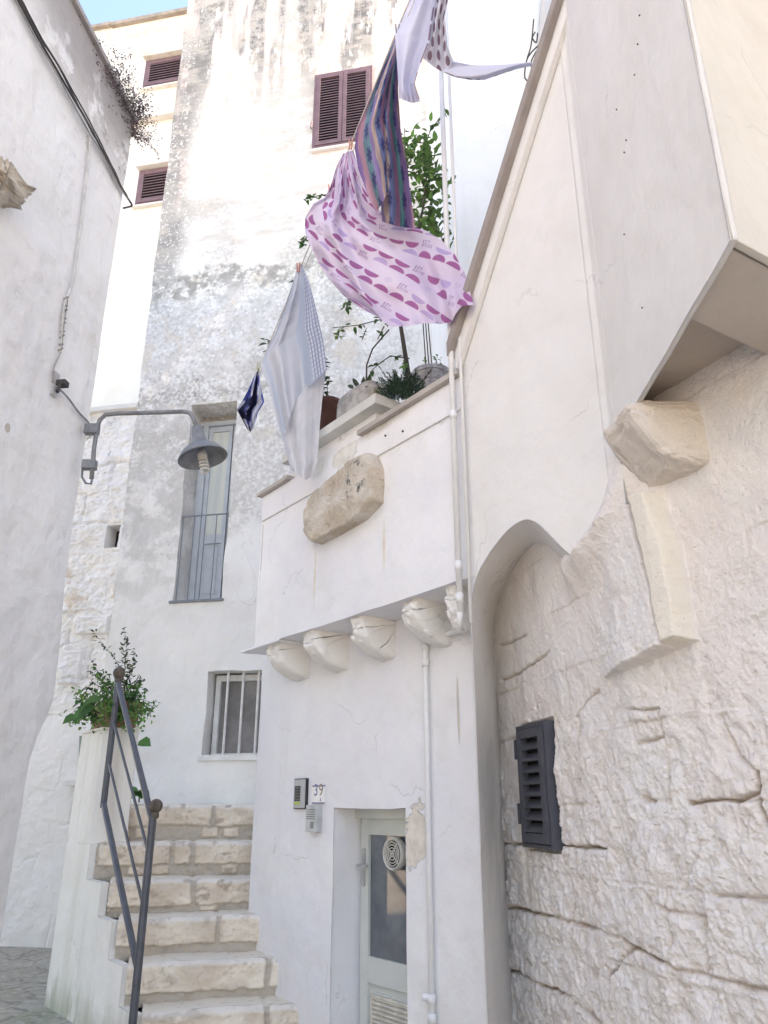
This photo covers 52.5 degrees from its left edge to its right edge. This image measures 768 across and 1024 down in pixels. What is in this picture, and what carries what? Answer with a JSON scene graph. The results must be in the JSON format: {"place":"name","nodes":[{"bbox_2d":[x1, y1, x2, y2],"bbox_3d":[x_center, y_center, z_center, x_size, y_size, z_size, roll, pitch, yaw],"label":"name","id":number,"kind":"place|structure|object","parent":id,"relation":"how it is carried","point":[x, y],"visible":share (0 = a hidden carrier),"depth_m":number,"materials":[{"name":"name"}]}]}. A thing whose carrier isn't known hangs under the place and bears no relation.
{"place":"outdoors","nodes":[
{"label":"outdoors","id":0,"kind":"place"},
{"bbox_2d":[0,946,161,1023],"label":"ground","id":1,"kind":"structure","parent":0,"point":[24,972],"depth_m":6.02,"materials":[{"name":"stone"}]},
{"bbox_2d":[0,0,137,942],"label":"house","id":2,"kind":"structure","parent":1,"relation":"on","point":[44,138],"depth_m":5.52,"materials":[{"name":"paint"}]},
{"bbox_2d":[50,371,68,397],"bbox_3d":[-2.359,-0.926,5.667,0.090,0.190,0.083,-2,-21,6],"label":"wire bracket","id":3,"kind":"object","parent":2,"relation":"attached to","point":[59,383],"visible":0.98,"depth_m":5.65,"materials":[{"name":"grey metal"}]},
{"bbox_2d":[55,386,89,422],"bbox_3d":[-2.338,-0.779,5.865,0.065,0.110,0.546,-3,-21,7],"label":"lamp cable","id":4,"kind":"object","parent":3,"relation":"attached to","point":[74,406],"visible":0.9,"depth_m":5.89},
{"bbox_2d":[58,296,68,351],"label":"wire clamps","id":5,"kind":"object","parent":2,"relation":"attached to","point":[63,335],"visible":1,"depth_m":5.78,"materials":[{"name":"white plastic"}]},
{"bbox_2d":[52,351,61,382],"bbox_3d":[-2.390,-1.060,5.671,0.012,0.283,0.065,-2,-21,6],"label":"wire","id":6,"kind":"object","parent":5,"relation":"attached to","point":[55,365],"visible":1,"depth_m":5.64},
{"bbox_2d":[15,0,132,208],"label":"cable bundle","id":7,"kind":"object","parent":2,"relation":"attached to","point":[29,19],"visible":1,"depth_m":5.97,"materials":[{"name":"black rubber"}]},
{"bbox_2d":[60,137,90,345],"bbox_3d":[-2.393,-2.143,6.056,0.020,1.919,0.115,-2,-21,6],"label":"conduit","id":8,"kind":"object","parent":2,"relation":"attached to","point":[78,241],"visible":1,"depth_m":6.08,"materials":[{"name":"grey plastic"}]},
{"bbox_2d":[79,16,161,159],"bbox_3d":[-2.346,-3.756,6.942,0.491,0.681,1.475,0,-21,0],"label":"dry bush","id":9,"kind":"object","parent":2,"relation":"on","point":[139,110],"visible":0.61,"depth_m":7.05,"materials":[{"name":"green plant"}]},
{"bbox_2d":[81,409,227,484],"bbox_3d":[-1.762,-0.505,5.990,1.116,0.637,0.379,0,-21,0],"label":"street lamp","id":10,"kind":"object","parent":2,"relation":"attached to","point":[202,453],"visible":1,"depth_m":6.01,"materials":[{"name":"grey metal"}]},
{"bbox_2d":[0,402,139,947],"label":"rubble house","id":11,"kind":"structure","parent":1,"relation":"on","point":[31,908],"depth_m":8.29,"materials":[{"name":"white paint"}]},
{"bbox_2d":[44,727,139,1018],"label":"planter pier","id":12,"kind":"structure","parent":1,"relation":"on","point":[87,824],"depth_m":5.66,"materials":[{"name":"white paint"}]},
{"bbox_2d":[92,701,142,728],"bbox_3d":[-2.095,1.595,6.051,0.221,0.194,0.571,15,-25,-34],"label":"terracotta planter","id":13,"kind":"object","parent":12,"relation":"on","point":[117,724],"visible":0.18,"depth_m":5.90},
{"bbox_2d":[59,627,160,745],"bbox_3d":[-2.077,1.356,6.065,0.812,0.940,0.706,0,-21,0],"label":"potted shrub","id":14,"kind":"object","parent":13,"relation":"in","point":[85,707],"visible":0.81,"depth_m":5.86,"materials":[{"name":"green plant"}]},
{"bbox_2d":[66,803,298,1023],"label":"stone staircase","id":15,"kind":"structure","parent":1,"relation":"on","point":[202,964],"depth_m":5.01,"materials":[{"name":"beige stone"}]},
{"bbox_2d":[100,667,162,1023],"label":"stair handrail","id":16,"kind":"object","parent":15,"relation":"on","point":[154,807],"visible":1,"depth_m":4.77,"materials":[{"name":"metal"}]},
{"bbox_2d":[131,786,149,802],"bbox_3d":[-1.920,2.207,6.084,0.183,0.121,0.090,0,-21,0],"label":"seedling","id":17,"kind":"object","parent":15,"relation":"on","point":[137,793],"visible":0.58,"depth_m":6.09,"materials":[{"name":"green plant"}]},
{"bbox_2d":[101,0,432,805],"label":"tower house","id":18,"kind":"structure","parent":1,"relation":"on","point":[271,100],"depth_m":9.40,"materials":[{"name":"grey paint"}]},
{"bbox_2d":[188,419,235,599],"bbox_3d":[-1.811,-0.009,9.020,0.800,2.313,0.120,-4,-21,10],"label":"glazed door","id":19,"kind":"structure","parent":18,"relation":"in","point":[213,488],"depth_m":9.01,"materials":[{"name":"grey paint"}]},
{"bbox_2d":[210,671,261,754],"bbox_3d":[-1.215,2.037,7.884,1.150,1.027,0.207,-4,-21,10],"label":"barred window","id":20,"kind":"structure","parent":18,"relation":"in","point":[235,728],"depth_m":7.96,"materials":[{"name":"white paint"}]},
{"bbox_2d":[239,0,414,417],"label":"clothesline","id":21,"kind":"object","parent":18,"relation":"attached to","point":[353,138],"visible":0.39,"depth_m":4.59,"materials":[{"name":"fabric"}]},
{"bbox_2d":[237,368,263,431],"bbox_3d":[-0.995,-0.826,5.802,0.181,0.571,0.160,0,-21,0],"label":"blue cloth","id":22,"kind":"object","parent":21,"relation":"hanging from","point":[250,406],"visible":1,"depth_m":5.80,"materials":[{"name":"fabric"}]},
{"bbox_2d":[260,264,326,479],"bbox_3d":[-0.589,-0.950,5.073,0.445,1.605,0.122,0,-21,0],"label":"towel","id":23,"kind":"object","parent":21,"relation":"hanging from","point":[293,365],"visible":1,"depth_m":5.04,"materials":[{"name":"fabric"}]},
{"bbox_2d":[355,39,414,228],"bbox_3d":[0.001,-2.246,4.539,0.341,1.514,0.160,0,-21,0],"label":"striped cloth","id":24,"kind":"object","parent":21,"relation":"hanging from","point":[381,158],"visible":0.92,"depth_m":4.46,"materials":[{"name":"fabric"}]},
{"bbox_2d":[305,150,473,326],"bbox_3d":[0.006,-1.602,4.509,1.022,1.455,0.335,-5,-21,13],"label":"bed sheet","id":25,"kind":"object","parent":21,"relation":"hanging from","point":[371,262],"visible":0.93,"depth_m":4.37,"materials":[{"name":"fabric"}]},
{"bbox_2d":[395,0,531,102],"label":"white garment","id":26,"kind":"object","parent":21,"relation":"hanging from","point":[422,27],"visible":1,"depth_m":4.24,"materials":[{"name":"fabric"}]},
{"bbox_2d":[312,65,372,148],"bbox_3d":[-0.544,-5.387,10.399,0.808,1.310,0.105,-4,-21,10],"label":"shutter window","id":27,"kind":"structure","parent":18,"relation":"in","point":[341,98],"depth_m":10.39,"materials":[{"name":"paint"}]},
{"bbox_2d":[241,368,486,1023],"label":"terrace house","id":28,"kind":"structure","parent":1,"relation":"on","point":[356,605],"depth_m":4.47,"materials":[{"name":"paint"}]},
{"bbox_2d":[293,778,308,808],"bbox_3d":[-0.532,1.798,4.969,0.025,0.183,0.146,15,-25,-34],"label":"doorbell panel","id":29,"kind":"object","parent":28,"relation":"attached to","point":[301,788],"visible":0.99,"depth_m":4.95,"materials":[{"name":"grey metal"}]},
{"bbox_2d":[305,805,322,831],"bbox_3d":[-0.431,1.881,4.778,0.043,0.153,0.126,15,-25,-34],"label":"intercom","id":30,"kind":"object","parent":28,"relation":"attached to","point":[313,818],"visible":1,"depth_m":4.75,"materials":[{"name":"grey plastic"}]},
{"bbox_2d":[312,784,325,803],"bbox_3d":[-0.403,1.745,4.819,0.010,0.116,0.145,15,-25,-34],"label":"number tile","id":31,"kind":"object","parent":28,"relation":"attached to","point":[318,794],"visible":1,"depth_m":4.81,"materials":[{"name":"white ceramic"}]},
{"bbox_2d":[320,396,338,429],"bbox_3d":[-0.402,-0.600,5.521,0.199,0.401,0.199,0,-21,0],"label":"terracotta pot","id":32,"kind":"object","parent":28,"relation":"on","point":[329,410],"visible":0.42,"depth_m":5.48,"materials":[{"name":"brown ceramic"}]},
{"bbox_2d":[259,280,332,395],"bbox_3d":[-0.763,-1.264,6.015,0.290,1.175,0.941,19,-28,-41],"label":"potted laurel","id":33,"kind":"object","parent":32,"relation":"in","point":[326,381],"visible":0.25,"depth_m":5.64,"materials":[{"name":"green plant"}]},
{"bbox_2d":[336,380,395,418],"bbox_3d":[-0.121,-0.674,5.150,0.263,0.281,0.409,15,-26,-35],"label":"stone trough","id":34,"kind":"object","parent":28,"relation":"on","point":[353,397],"visible":0.34,"depth_m":5.04,"materials":[{"name":"grey stone"}]},
{"bbox_2d":[348,373,371,388],"bbox_3d":[-0.146,-0.857,5.191,0.036,0.194,0.346,15,-25,-34],"label":"succulent","id":35,"kind":"object","parent":34,"relation":"in","point":[356,383],"visible":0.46,"depth_m":5.26,"materials":[{"name":"green plant"}]},
{"bbox_2d":[297,109,455,394],"bbox_3d":[0.030,-2.033,5.733,1.240,2.619,0.732,6,-22,-16],"label":"citrus tree","id":36,"kind":"object","parent":34,"relation":"in","point":[424,159],"visible":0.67,"depth_m":5.91,"materials":[{"name":"green plant"}]},
{"bbox_2d":[356,818,407,1023],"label":"door","id":37,"kind":"structure","parent":28,"relation":"in","point":[383,946],"depth_m":4.38,"materials":[{"name":"white glass"}]},
{"bbox_2d":[365,367,431,400],"bbox_3d":[0.102,-0.796,4.775,0.308,0.428,0.585,7,-22,-18],"label":"rosemary","id":38,"kind":"object","parent":28,"relation":"on","point":[401,388],"visible":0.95,"depth_m":4.71,"materials":[{"name":"green plant"}]},
{"bbox_2d":[409,363,448,390],"bbox_3d":[0.308,-0.651,4.976,0.259,0.541,0.259,-17,-27,37],"label":"zinc bucket","id":39,"kind":"object","parent":28,"relation":"on","point":[439,371],"visible":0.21,"depth_m":4.95,"materials":[{"name":"grey metal"}]},
{"bbox_2d":[422,323,441,363],"bbox_3d":[0.314,-1.043,5.142,0.140,0.460,0.116,0,-21,0],"label":"bucket plant","id":40,"kind":"object","parent":39,"relation":"in","point":[425,360],"visible":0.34,"depth_m":5.14,"materials":[{"name":"green plant"}]},
{"bbox_2d":[421,611,462,1023],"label":"water pipe","id":41,"kind":"object","parent":28,"relation":"attached to","point":[429,997],"visible":0.9,"depth_m":3.89,"materials":[{"name":"white metal"}]},
{"bbox_2d":[446,0,767,1023],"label":"arch house","id":42,"kind":"structure","parent":1,"relation":"on","point":[610,328],"depth_m":2.84,"materials":[{"name":"paint"}]},
{"bbox_2d":[439,6,472,622],"bbox_3d":[0.378,-1.889,4.537,0.084,5.153,0.037,-12,-24,28],"label":"downpipe","id":43,"kind":"object","parent":42,"relation":"attached to","point":[457,539],"visible":0.8,"depth_m":4.01,"materials":[{"name":"white metal"}]},
{"bbox_2d":[524,19,537,80],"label":"loose wires","id":44,"kind":"object","parent":42,"relation":"attached to","point":[529,52],"visible":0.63,"depth_m":4.97,"materials":[{"name":"white plastic"}]},
{"bbox_2d":[79,0,187,24],"label":"sky","id":45,"kind":"structure","parent":0,"point":[96,11],"materials":[{"name":"blue"}]},
{"bbox_2d":[91,6,187,406],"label":"house","id":46,"kind":"structure","parent":0,"point":[153,42],"depth_m":13.67,"materials":[{"name":"paint"}]},
{"bbox_2d":[135,167,167,204],"bbox_3d":[-3.946,-5.740,13.716,0.835,0.771,0.105,-4,-21,10],"label":"shutter window","id":47,"kind":"structure","parent":46,"relation":"in","point":[151,182],"depth_m":13.72,"materials":[{"name":"paint"}]},
{"bbox_2d":[142,55,180,86],"bbox_3d":[-4.076,-8.322,14.724,0.950,0.694,0.105,-4,-21,10],"label":"shutter window","id":48,"kind":"structure","parent":46,"relation":"in","point":[163,70],"depth_m":14.73,"materials":[{"name":"paint"}]},
{"bbox_2d":[426,0,534,368],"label":"house","id":49,"kind":"structure","parent":0,"point":[489,32],"depth_m":7.50,"materials":[{"name":"white paint"}]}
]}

